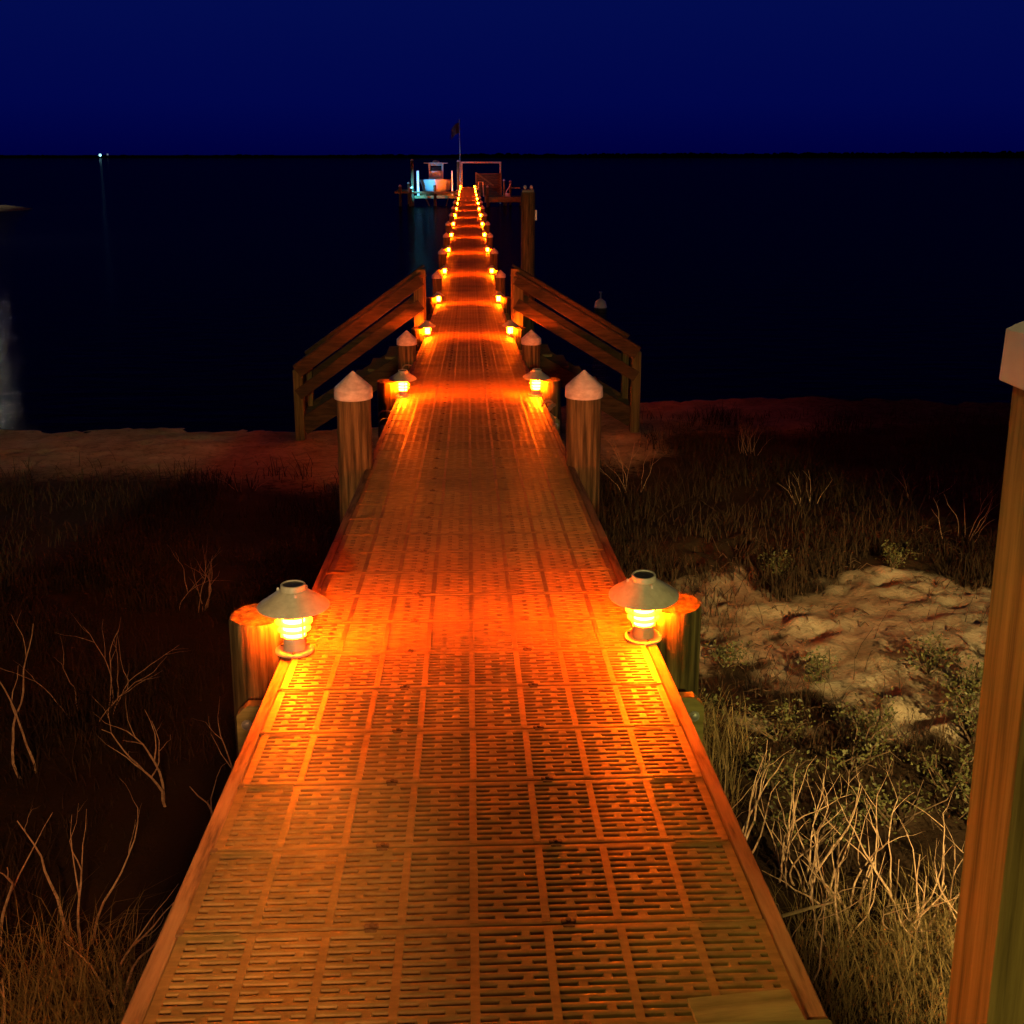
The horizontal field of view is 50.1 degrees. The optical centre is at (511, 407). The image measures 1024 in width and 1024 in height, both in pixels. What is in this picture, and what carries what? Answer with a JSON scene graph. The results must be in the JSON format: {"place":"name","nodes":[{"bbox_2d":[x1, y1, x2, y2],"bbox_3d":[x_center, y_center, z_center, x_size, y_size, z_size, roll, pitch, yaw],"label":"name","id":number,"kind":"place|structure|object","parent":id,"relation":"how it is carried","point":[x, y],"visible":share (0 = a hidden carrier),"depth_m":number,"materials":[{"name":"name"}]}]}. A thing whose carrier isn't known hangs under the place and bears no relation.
{"place":"outdoors","nodes":[
{"label":"outdoors","id":0,"kind":"place"},
{"bbox_2d":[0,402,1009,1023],"bbox_3d":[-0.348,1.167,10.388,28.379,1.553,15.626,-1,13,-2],"label":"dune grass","id":1,"kind":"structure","parent":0,"point":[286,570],"depth_m":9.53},
{"bbox_2d":[0,205,1010,1023],"bbox_3d":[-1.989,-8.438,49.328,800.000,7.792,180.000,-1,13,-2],"label":"ground","id":2,"kind":"structure","parent":0,"point":[166,845],"depth_m":8.11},
{"bbox_2d":[0,955,4,1023],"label":"dry shrub","id":3,"kind":"object","parent":2,"relation":"on","point":[3,1015],"visible":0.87,"depth_m":3.94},
{"bbox_2d":[0,615,36,778],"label":"dry shrub","id":4,"kind":"object","parent":2,"relation":"on","point":[24,738],"visible":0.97,"depth_m":5.85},
{"bbox_2d":[0,588,39,656],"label":"dry shrub","id":5,"kind":"object","parent":2,"relation":"on","point":[12,622],"visible":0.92,"depth_m":7.60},
{"bbox_2d":[0,812,52,952],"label":"dry shrub","id":6,"kind":"object","parent":2,"relation":"on","point":[8,896],"visible":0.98,"depth_m":4.36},
{"bbox_2d":[0,812,137,984],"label":"grass tuft","id":7,"kind":"object","parent":2,"relation":"on","point":[12,906],"visible":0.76,"depth_m":4.49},
{"bbox_2d":[17,789,141,949],"bbox_3d":[-1.762,1.837,4.596,0.418,0.705,0.429,12,18,42],"label":"dry shrub","id":8,"kind":"object","parent":2,"relation":"on","point":[57,897],"visible":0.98,"depth_m":4.52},
{"bbox_2d":[0,613,183,721],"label":"dry shrub","id":9,"kind":"object","parent":2,"relation":"on","point":[109,672],"visible":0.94,"depth_m":6.63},
{"bbox_2d":[0,869,184,1023],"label":"grass tuft","id":10,"kind":"object","parent":2,"relation":"on","point":[52,976],"visible":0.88,"depth_m":4.06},
{"bbox_2d":[64,886,176,1013],"bbox_3d":[-1.418,2.062,4.120,0.476,0.475,0.209,-6,14,-24],"label":"dry shrub","id":11,"kind":"object","parent":2,"relation":"on","point":[136,941],"visible":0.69,"depth_m":4.14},
{"bbox_2d":[96,705,170,806],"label":"dry shrub","id":12,"kind":"object","parent":2,"relation":"on","point":[162,789],"visible":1,"depth_m":5.49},
{"bbox_2d":[170,539,227,611],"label":"dry shrub","id":13,"kind":"object","parent":2,"relation":"on","point":[209,580],"visible":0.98,"depth_m":8.63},
{"bbox_2d":[190,700,232,815],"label":"dry shrub","id":14,"kind":"object","parent":2,"relation":"on","point":[207,802],"visible":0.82,"depth_m":5.31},
{"bbox_2d":[215,450,279,491],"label":"dry shrub","id":15,"kind":"object","parent":2,"relation":"on","point":[252,476],"visible":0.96,"depth_m":13.02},
{"bbox_2d":[229,603,282,756],"bbox_3d":[-0.913,1.683,4.175,0.218,1.927,0.219,-1,13,-2],"label":"piling","id":16,"kind":"object","parent":2,"relation":"on","point":[256,639],"visible":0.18,"depth_m":3.90,"materials":[{"name":"brown wood"}]},
{"bbox_2d":[334,371,372,524],"bbox_3d":[-0.989,0.992,7.042,0.239,2.501,0.239,0,13,-2],"label":"piling","id":17,"kind":"object","parent":2,"relation":"on","point":[353,394],"visible":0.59,"depth_m":6.76,"materials":[{"name":"brown wood"}]},
{"bbox_2d":[293,264,426,440],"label":"stairs","id":18,"kind":"structure","parent":2,"relation":"on","point":[311,414],"depth_m":16.36,"materials":[{"name":"brown wood"}]},
{"bbox_2d":[377,379,398,436],"bbox_3d":[-1.126,0.761,10.238,0.217,2.071,0.220,-1,13,-2],"label":"piling","id":19,"kind":"object","parent":2,"relation":"on","point":[387,391],"visible":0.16,"depth_m":9.95,"materials":[{"name":"brown wood"}]},
{"bbox_2d":[397,330,416,371],"bbox_3d":[-1.245,0.240,13.130,0.239,2.361,0.239,0,13,-2],"label":"piling","id":20,"kind":"object","parent":2,"relation":"on","point":[406,343],"visible":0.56,"depth_m":12.84,"materials":[{"name":"brown wood"}]},
{"bbox_2d":[411,327,424,350],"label":"piling","id":21,"kind":"object","parent":2,"relation":"on","point":[418,333],"visible":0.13,"depth_m":15.98,"materials":[{"name":"brown wood"}]},
{"bbox_2d":[120,187,832,1023],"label":"pier","id":22,"kind":"structure","parent":2,"relation":"on","point":[472,779],"depth_m":2.84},
{"bbox_2d":[257,580,329,658],"bbox_3d":[-0.751,0.721,3.768,0.247,0.244,0.247,0,11,-2],"label":"dock lamp","id":23,"kind":"object","parent":22,"relation":"on","point":[291,607],"visible":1,"depth_m":3.73,"materials":[{"name":"metal"}]},
{"bbox_2d":[389,369,416,397],"bbox_3d":[-0.983,-0.222,9.868,0.247,0.245,0.247,-9,18,-32],"label":"dock lamp","id":24,"kind":"object","parent":22,"relation":"on","point":[402,378],"visible":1,"depth_m":9.83,"materials":[{"name":"metal"}]},
{"bbox_2d":[419,320,435,337],"bbox_3d":[-1.230,-1.144,15.912,0.247,0.244,0.247,10,19,36],"label":"dock lamp","id":25,"kind":"object","parent":22,"relation":"on","point":[427,325],"visible":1,"depth_m":15.87,"materials":[{"name":"glass"}]},
{"bbox_2d":[432,292,444,303],"bbox_3d":[-1.474,-2.203,21.929,0.247,0.244,0.247,-10,15,-33],"label":"dock lamp","id":26,"kind":"object","parent":22,"relation":"on","point":[437,295],"visible":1,"depth_m":21.88,"materials":[{"name":"glass"}]},
{"bbox_2d":[451,118,460,184],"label":"flagpole","id":27,"kind":"object","parent":22,"relation":"on","point":[455,129],"visible":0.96,"depth_m":93.79,"materials":[{"name":"metal"}]},
{"bbox_2d":[492,291,504,303],"bbox_3d":[-0.270,-2.214,21.976,0.247,0.244,0.247,-9,16,-39],"label":"dock lamp","id":28,"kind":"object","parent":22,"relation":"on","point":[498,294],"visible":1,"depth_m":21.93,"materials":[{"name":"glass"}]},
{"bbox_2d":[502,320,518,337],"bbox_3d":[-0.025,-1.155,15.959,0.247,0.244,0.247,-8,18,-34],"label":"dock lamp","id":29,"kind":"object","parent":22,"relation":"on","point":[510,325],"visible":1,"depth_m":15.92,"materials":[{"name":"glass"}]},
{"bbox_2d":[523,368,549,396],"bbox_3d":[0.219,-0.233,9.918,0.247,0.245,0.247,3,14,1],"label":"dock lamp","id":30,"kind":"object","parent":22,"relation":"on","point":[536,376],"visible":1,"depth_m":9.88,"materials":[{"name":"metal"}]},
{"bbox_2d":[542,399,564,443],"bbox_3d":[0.331,0.152,8.593,0.136,0.170,1.641,-1,13,-2],"label":"rope","id":31,"kind":"object","parent":22,"relation":"on","point":[551,405],"visible":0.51,"depth_m":9.17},
{"bbox_2d":[609,570,678,645],"bbox_3d":[0.466,0.702,3.875,0.247,0.245,0.247,-13,19,-36],"label":"dock lamp","id":32,"kind":"object","parent":22,"relation":"on","point":[643,598],"visible":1,"depth_m":3.83,"materials":[{"name":"metal"}]},
{"bbox_2d":[500,296,509,314],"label":"piling","id":33,"kind":"object","parent":2,"relation":"on","point":[505,302],"visible":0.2,"depth_m":22.06,"materials":[{"name":"brown wood"}]},
{"bbox_2d":[513,326,525,349],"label":"piling","id":34,"kind":"object","parent":2,"relation":"on","point":[519,332],"visible":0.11,"depth_m":16.04,"materials":[{"name":"brown wood"}]},
{"bbox_2d":[521,330,540,370],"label":"piling","id":35,"kind":"object","parent":2,"relation":"on","point":[530,341],"visible":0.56,"depth_m":12.88,"materials":[{"name":"brown wood"}]},
{"bbox_2d":[540,377,560,436],"bbox_3d":[0.344,0.748,10.296,0.220,2.072,0.220,-1,13,-2],"label":"piling","id":36,"kind":"object","parent":2,"relation":"on","point":[550,388],"visible":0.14,"depth_m":10.01,"materials":[{"name":"brown wood"}]},
{"bbox_2d":[510,264,641,432],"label":"stairs","id":37,"kind":"structure","parent":2,"relation":"on","point":[623,406],"depth_m":16.51,"materials":[{"name":"brown wood"}]},
{"bbox_2d":[565,370,602,518],"bbox_3d":[0.456,0.991,7.102,0.239,2.516,0.239,-1,13,-2],"label":"piling","id":38,"kind":"object","parent":2,"relation":"on","point":[583,392],"visible":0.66,"depth_m":6.82,"materials":[{"name":"brown wood"}]},
{"bbox_2d":[600,428,659,491],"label":"dry shrub","id":39,"kind":"object","parent":2,"relation":"on","point":[629,466],"visible":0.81,"depth_m":13.04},
{"bbox_2d":[608,460,705,521],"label":"dry shrub","id":40,"kind":"object","parent":2,"relation":"on","point":[651,494],"visible":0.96,"depth_m":11.44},
{"bbox_2d":[654,592,701,696],"bbox_3d":[0.585,1.641,4.226,0.220,1.908,0.220,-1,13,-2],"label":"piling","id":41,"kind":"object","parent":2,"relation":"on","point":[678,625],"visible":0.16,"depth_m":3.95,"materials":[{"name":"brown wood"}]},
{"bbox_2d":[698,687,738,739],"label":"leafy shrub","id":42,"kind":"object","parent":2,"relation":"on","point":[715,696],"visible":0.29,"depth_m":6.42,"materials":[{"name":"green plant"}]},
{"bbox_2d":[700,635,751,670],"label":"leafy shrub","id":43,"kind":"object","parent":2,"relation":"on","point":[721,654],"visible":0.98,"depth_m":7.54,"materials":[{"name":"green plant"}]},
{"bbox_2d":[702,519,766,558],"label":"dry shrub","id":44,"kind":"object","parent":2,"relation":"on","point":[742,542],"visible":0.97,"depth_m":9.97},
{"bbox_2d":[703,735,797,817],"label":"grass tuft","id":45,"kind":"object","parent":2,"relation":"on","point":[727,784],"visible":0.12,"depth_m":5.53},
{"bbox_2d":[737,417,765,454],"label":"dry shrub","id":46,"kind":"object","parent":2,"relation":"on","point":[747,436],"visible":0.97,"depth_m":15.35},
{"bbox_2d":[698,679,806,772],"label":"grass tuft","id":47,"kind":"object","parent":2,"relation":"on","point":[715,728],"visible":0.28,"depth_m":6.08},
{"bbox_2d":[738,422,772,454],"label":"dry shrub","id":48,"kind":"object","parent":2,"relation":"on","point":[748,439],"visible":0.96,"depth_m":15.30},
{"bbox_2d":[723,740,793,852],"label":"dry shrub","id":49,"kind":"object","parent":2,"relation":"on","point":[751,826],"visible":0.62,"depth_m":5.08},
{"bbox_2d":[742,757,783,832],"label":"dry shrub","id":50,"kind":"object","parent":2,"relation":"on","point":[751,811],"visible":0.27,"depth_m":5.12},
{"bbox_2d":[728,698,815,751],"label":"leafy shrub","id":51,"kind":"object","parent":2,"relation":"on","point":[789,718],"visible":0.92,"depth_m":6.26,"materials":[{"name":"green plant"}]},
{"bbox_2d":[757,548,796,579],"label":"leafy shrub","id":52,"kind":"object","parent":2,"relation":"on","point":[774,561],"visible":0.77,"depth_m":9.31,"materials":[{"name":"green plant"}]},
{"bbox_2d":[731,737,828,796],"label":"leafy shrub","id":53,"kind":"object","parent":2,"relation":"on","point":[779,785],"visible":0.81,"depth_m":5.55,"materials":[{"name":"green plant"}]},
{"bbox_2d":[778,778,797,882],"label":"dry shrub","id":54,"kind":"object","parent":2,"relation":"on","point":[784,853],"visible":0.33,"depth_m":4.94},
{"bbox_2d":[750,757,843,898],"bbox_3d":[1.337,1.811,4.924,0.429,0.603,0.396,-6,14,-23],"label":"dry shrub","id":55,"kind":"object","parent":2,"relation":"on","point":[807,870],"visible":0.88,"depth_m":4.85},
{"bbox_2d":[773,846,826,983],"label":"dry shrub","id":56,"kind":"object","parent":2,"relation":"on","point":[816,974],"visible":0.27,"depth_m":4.05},
{"bbox_2d":[782,901,834,917],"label":"broken twig","id":57,"kind":"object","parent":56,"relation":"on","point":[804,909],"visible":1,"depth_m":4.01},
{"bbox_2d":[779,471,830,504],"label":"dry shrub","id":58,"kind":"object","parent":2,"relation":"on","point":[800,490],"visible":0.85,"depth_m":12.11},
{"bbox_2d":[626,525,991,788],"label":"ground cover plants","id":59,"kind":"object","parent":2,"relation":"on","point":[774,606],"visible":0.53,"depth_m":8.27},
{"bbox_2d":[750,769,875,855],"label":"leafy shrub","id":60,"kind":"object","parent":2,"relation":"on","point":[828,826],"visible":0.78,"depth_m":5.12,"materials":[{"name":"green plant"}]},
{"bbox_2d":[796,646,840,687],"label":"leafy shrub","id":61,"kind":"object","parent":2,"relation":"on","point":[818,663],"visible":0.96,"depth_m":7.08,"materials":[{"name":"green plant"}]},
{"bbox_2d":[776,758,861,885],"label":"dry shrub","id":62,"kind":"object","parent":2,"relation":"on","point":[835,844],"visible":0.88,"depth_m":4.81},
{"bbox_2d":[772,789,867,903],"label":"dry shrub","id":63,"kind":"object","parent":2,"relation":"on","point":[811,879],"visible":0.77,"depth_m":4.73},
{"bbox_2d":[763,812,884,959],"bbox_3d":[1.270,1.899,4.233,0.516,0.688,0.559,-1,13,-2],"label":"dry shrub","id":64,"kind":"object","parent":2,"relation":"on","point":[835,893],"visible":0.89,"depth_m":4.32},
{"bbox_2d":[762,818,887,921],"bbox_3d":[1.326,1.948,4.551,0.597,0.518,0.212,-8,15,-32],"label":"dry shrub","id":65,"kind":"object","parent":2,"relation":"on","point":[854,883],"visible":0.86,"depth_m":4.59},
{"bbox_2d":[790,756,923,923],"bbox_3d":[1.414,1.849,4.620,0.667,0.672,0.206,-6,14,-25],"label":"dry shrub","id":66,"kind":"object","parent":2,"relation":"on","point":[867,874],"visible":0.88,"depth_m":4.69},
{"bbox_2d":[768,856,957,1023],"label":"grass tuft","id":67,"kind":"object","parent":2,"relation":"on","point":[880,1001],"visible":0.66,"depth_m":4.12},
{"bbox_2d":[823,687,902,737],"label":"leafy shrub","id":68,"kind":"object","parent":2,"relation":"on","point":[869,717],"visible":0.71,"depth_m":6.26,"materials":[{"name":"green plant"}]},
{"bbox_2d":[823,712,909,776],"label":"leafy shrub","id":69,"kind":"object","parent":2,"relation":"on","point":[855,760],"visible":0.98,"depth_m":5.76,"materials":[{"name":"green plant"}]},
{"bbox_2d":[825,763,955,933],"bbox_3d":[1.479,1.830,4.428,0.542,0.778,0.952,6,14,25],"label":"dry shrub","id":70,"kind":"object","parent":2,"relation":"on","point":[884,883],"visible":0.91,"depth_m":4.56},
{"bbox_2d":[824,831,959,1023],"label":"grass tuft","id":71,"kind":"object","parent":2,"relation":"on","point":[929,916],"visible":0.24,"depth_m":4.34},
{"bbox_2d":[875,539,924,571],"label":"leafy shrub","id":72,"kind":"object","parent":2,"relation":"on","point":[892,556],"visible":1,"depth_m":9.34,"materials":[{"name":"green plant"}]},
{"bbox_2d":[855,451,948,520],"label":"dry shrub","id":73,"kind":"object","parent":2,"relation":"on","point":[885,499],"visible":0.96,"depth_m":10.92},
{"bbox_2d":[868,496,938,547],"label":"dry shrub","id":74,"kind":"object","parent":2,"relation":"on","point":[894,524],"visible":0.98,"depth_m":9.93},
{"bbox_2d":[838,765,968,841],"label":"leafy shrub","id":75,"kind":"object","parent":2,"relation":"on","point":[884,809],"visible":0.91,"depth_m":5.31,"materials":[{"name":"green plant"}]},
{"bbox_2d":[867,829,942,939],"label":"dry shrub","id":76,"kind":"object","parent":2,"relation":"on","point":[926,902],"visible":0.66,"depth_m":4.52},
{"bbox_2d":[867,444,950,497],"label":"dry shrub","id":77,"kind":"object","parent":2,"relation":"on","point":[893,475],"visible":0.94,"depth_m":12.49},
{"bbox_2d":[875,807,962,951],"bbox_3d":[1.673,1.918,4.380,0.406,0.614,0.559,6,14,25],"label":"dry shrub","id":78,"kind":"object","parent":2,"relation":"on","point":[916,877],"visible":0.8,"depth_m":4.43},
{"bbox_2d":[885,466,954,498],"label":"dry shrub","id":79,"kind":"object","parent":2,"relation":"on","point":[930,486],"visible":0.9,"depth_m":12.35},
{"bbox_2d":[896,507,953,547],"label":"dry shrub","id":80,"kind":"object","parent":2,"relation":"on","point":[929,532],"visible":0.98,"depth_m":9.99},
{"bbox_2d":[899,873,957,958],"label":"dry shrub","id":81,"kind":"object","parent":2,"relation":"on","point":[927,909],"visible":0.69,"depth_m":4.32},
{"bbox_2d":[897,631,967,677],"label":"leafy shrub","id":82,"kind":"object","parent":2,"relation":"on","point":[931,666],"visible":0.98,"depth_m":6.95,"materials":[{"name":"green plant"}]},
{"bbox_2d":[906,741,973,798],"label":"leafy shrub","id":83,"kind":"object","parent":2,"relation":"on","point":[939,779],"visible":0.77,"depth_m":5.58,"materials":[{"name":"green plant"}]},
{"bbox_2d":[927,674,978,742],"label":"leafy shrub","id":84,"kind":"object","parent":2,"relation":"on","point":[969,720],"visible":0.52,"depth_m":6.00,"materials":[{"name":"green plant"}]},
{"bbox_2d":[929,666,982,708],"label":"leafy shrub","id":85,"kind":"object","parent":2,"relation":"on","point":[977,691],"visible":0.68,"depth_m":6.40,"materials":[{"name":"green plant"}]},
{"bbox_2d":[945,773,968,822],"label":"leafy shrub","id":86,"kind":"object","parent":2,"relation":"on","point":[964,799],"visible":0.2,"depth_m":5.21,"materials":[{"name":"green plant"}]},
{"bbox_2d":[935,644,983,694],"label":"leafy shrub","id":87,"kind":"object","parent":2,"relation":"on","point":[976,671],"visible":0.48,"depth_m":6.51,"materials":[{"name":"green plant"}]},
{"bbox_2d":[932,480,999,541],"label":"dry shrub","id":88,"kind":"object","parent":2,"relation":"on","point":[964,516],"visible":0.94,"depth_m":10.19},
{"bbox_2d":[946,321,1023,1023],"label":"railing post","id":89,"kind":"object","parent":2,"relation":"on","point":[987,980],"visible":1,"depth_m":1.72,"materials":[{"name":"brown wood"}]},
{"bbox_2d":[968,464,1004,514],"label":"dry shrub","id":90,"kind":"object","parent":2,"relation":"on","point":[998,506],"visible":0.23,"depth_m":11.18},
{"bbox_2d":[0,155,1023,433],"bbox_3d":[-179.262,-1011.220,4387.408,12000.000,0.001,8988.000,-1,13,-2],"label":"water","id":91,"kind":"structure","parent":0,"point":[204,295],"depth_m":41.64,"materials":[{"name":"black liquid"}]},
{"bbox_2d":[410,159,413,205],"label":"piling","id":92,"kind":"object","parent":91,"relation":"in","point":[412,173],"visible":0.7,"depth_m":93.63,"materials":[{"name":"brown wood"}]},
{"bbox_2d":[394,171,455,205],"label":"lift","id":93,"kind":"object","parent":91,"relation":"in","point":[440,194],"visible":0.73,"depth_m":93.92,"materials":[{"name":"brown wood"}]},
{"bbox_2d":[420,160,450,190],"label":"boat","id":94,"kind":"object","parent":93,"relation":"on","point":[437,179],"visible":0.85,"depth_m":95.61,"materials":[{"name":"white paint"}]},
{"bbox_2d":[427,297,436,319],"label":"piling","id":95,"kind":"object","parent":91,"relation":"in","point":[431,303],"visible":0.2,"depth_m":22.01,"materials":[{"name":"brown wood"}]},
{"bbox_2d":[432,271,441,296],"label":"piling","id":96,"kind":"object","parent":91,"relation":"in","point":[436,281],"visible":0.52,"depth_m":24.83,"materials":[{"name":"brown wood"}]},
{"bbox_2d":[438,248,445,269],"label":"piling","id":97,"kind":"object","parent":91,"relation":"in","point":[442,256],"visible":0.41,"depth_m":30.77,"materials":[{"name":"brown wood"}]},
{"bbox_2d":[443,232,449,248],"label":"piling","id":98,"kind":"object","parent":91,"relation":"in","point":[446,238],"visible":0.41,"depth_m":36.71,"materials":[{"name":"brown wood"}]},
{"bbox_2d":[457,160,459,189],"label":"piling","id":99,"kind":"object","parent":91,"relation":"in","point":[458,173],"visible":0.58,"depth_m":95.27,"materials":[{"name":"brown wood"}]},
{"bbox_2d":[461,162,500,203],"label":"lift frame","id":100,"kind":"object","parent":91,"relation":"in","point":[476,162],"visible":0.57,"depth_m":97.10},
{"bbox_2d":[486,232,492,248],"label":"piling","id":101,"kind":"object","parent":91,"relation":"in","point":[489,238],"visible":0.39,"depth_m":36.74,"materials":[{"name":"brown wood"}]},
{"bbox_2d":[490,248,497,268],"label":"piling","id":102,"kind":"object","parent":91,"relation":"in","point":[494,257],"visible":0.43,"depth_m":30.84,"materials":[{"name":"brown wood"}]},
{"bbox_2d":[495,270,505,296],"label":"piling","id":103,"kind":"object","parent":91,"relation":"in","point":[500,275],"visible":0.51,"depth_m":24.91,"materials":[{"name":"brown wood"}]},
{"bbox_2d":[484,196,520,205],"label":"platform","id":104,"kind":"structure","parent":91,"relation":"in","point":[504,199],"depth_m":94.15,"materials":[{"name":"brown wood"}]},
{"bbox_2d":[475,172,501,195],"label":"wooden screen","id":105,"kind":"object","parent":104,"relation":"on","point":[492,180],"visible":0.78,"depth_m":96.55,"materials":[{"name":"brown wood"}]},
{"bbox_2d":[521,185,536,332],"bbox_3d":[0.297,-1.780,19.477,0.285,4.287,0.251,-1,13,-2],"label":"piling","id":106,"kind":"object","parent":91,"relation":"in","point":[528,214],"visible":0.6,"depth_m":19.09,"materials":[{"name":"brown wood"}]},
{"bbox_2d":[594,291,606,307],"bbox_3d":[2.552,-3.025,31.557,0.380,0.660,0.380,-1,13,-2],"label":"mooring buoy","id":107,"kind":"object","parent":91,"relation":"on","point":[600,303],"visible":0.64,"depth_m":31.45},
{"bbox_2d":[0,157,1023,157],"bbox_3d":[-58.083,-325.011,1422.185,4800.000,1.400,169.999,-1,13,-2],"label":"shore","id":108,"kind":"structure","parent":0,"point":[544,157],"depth_m":1390.30,"materials":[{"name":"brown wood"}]},
{"bbox_2d":[0,0,1023,154],"label":"sky","id":109,"kind":"structure","parent":0,"point":[78,77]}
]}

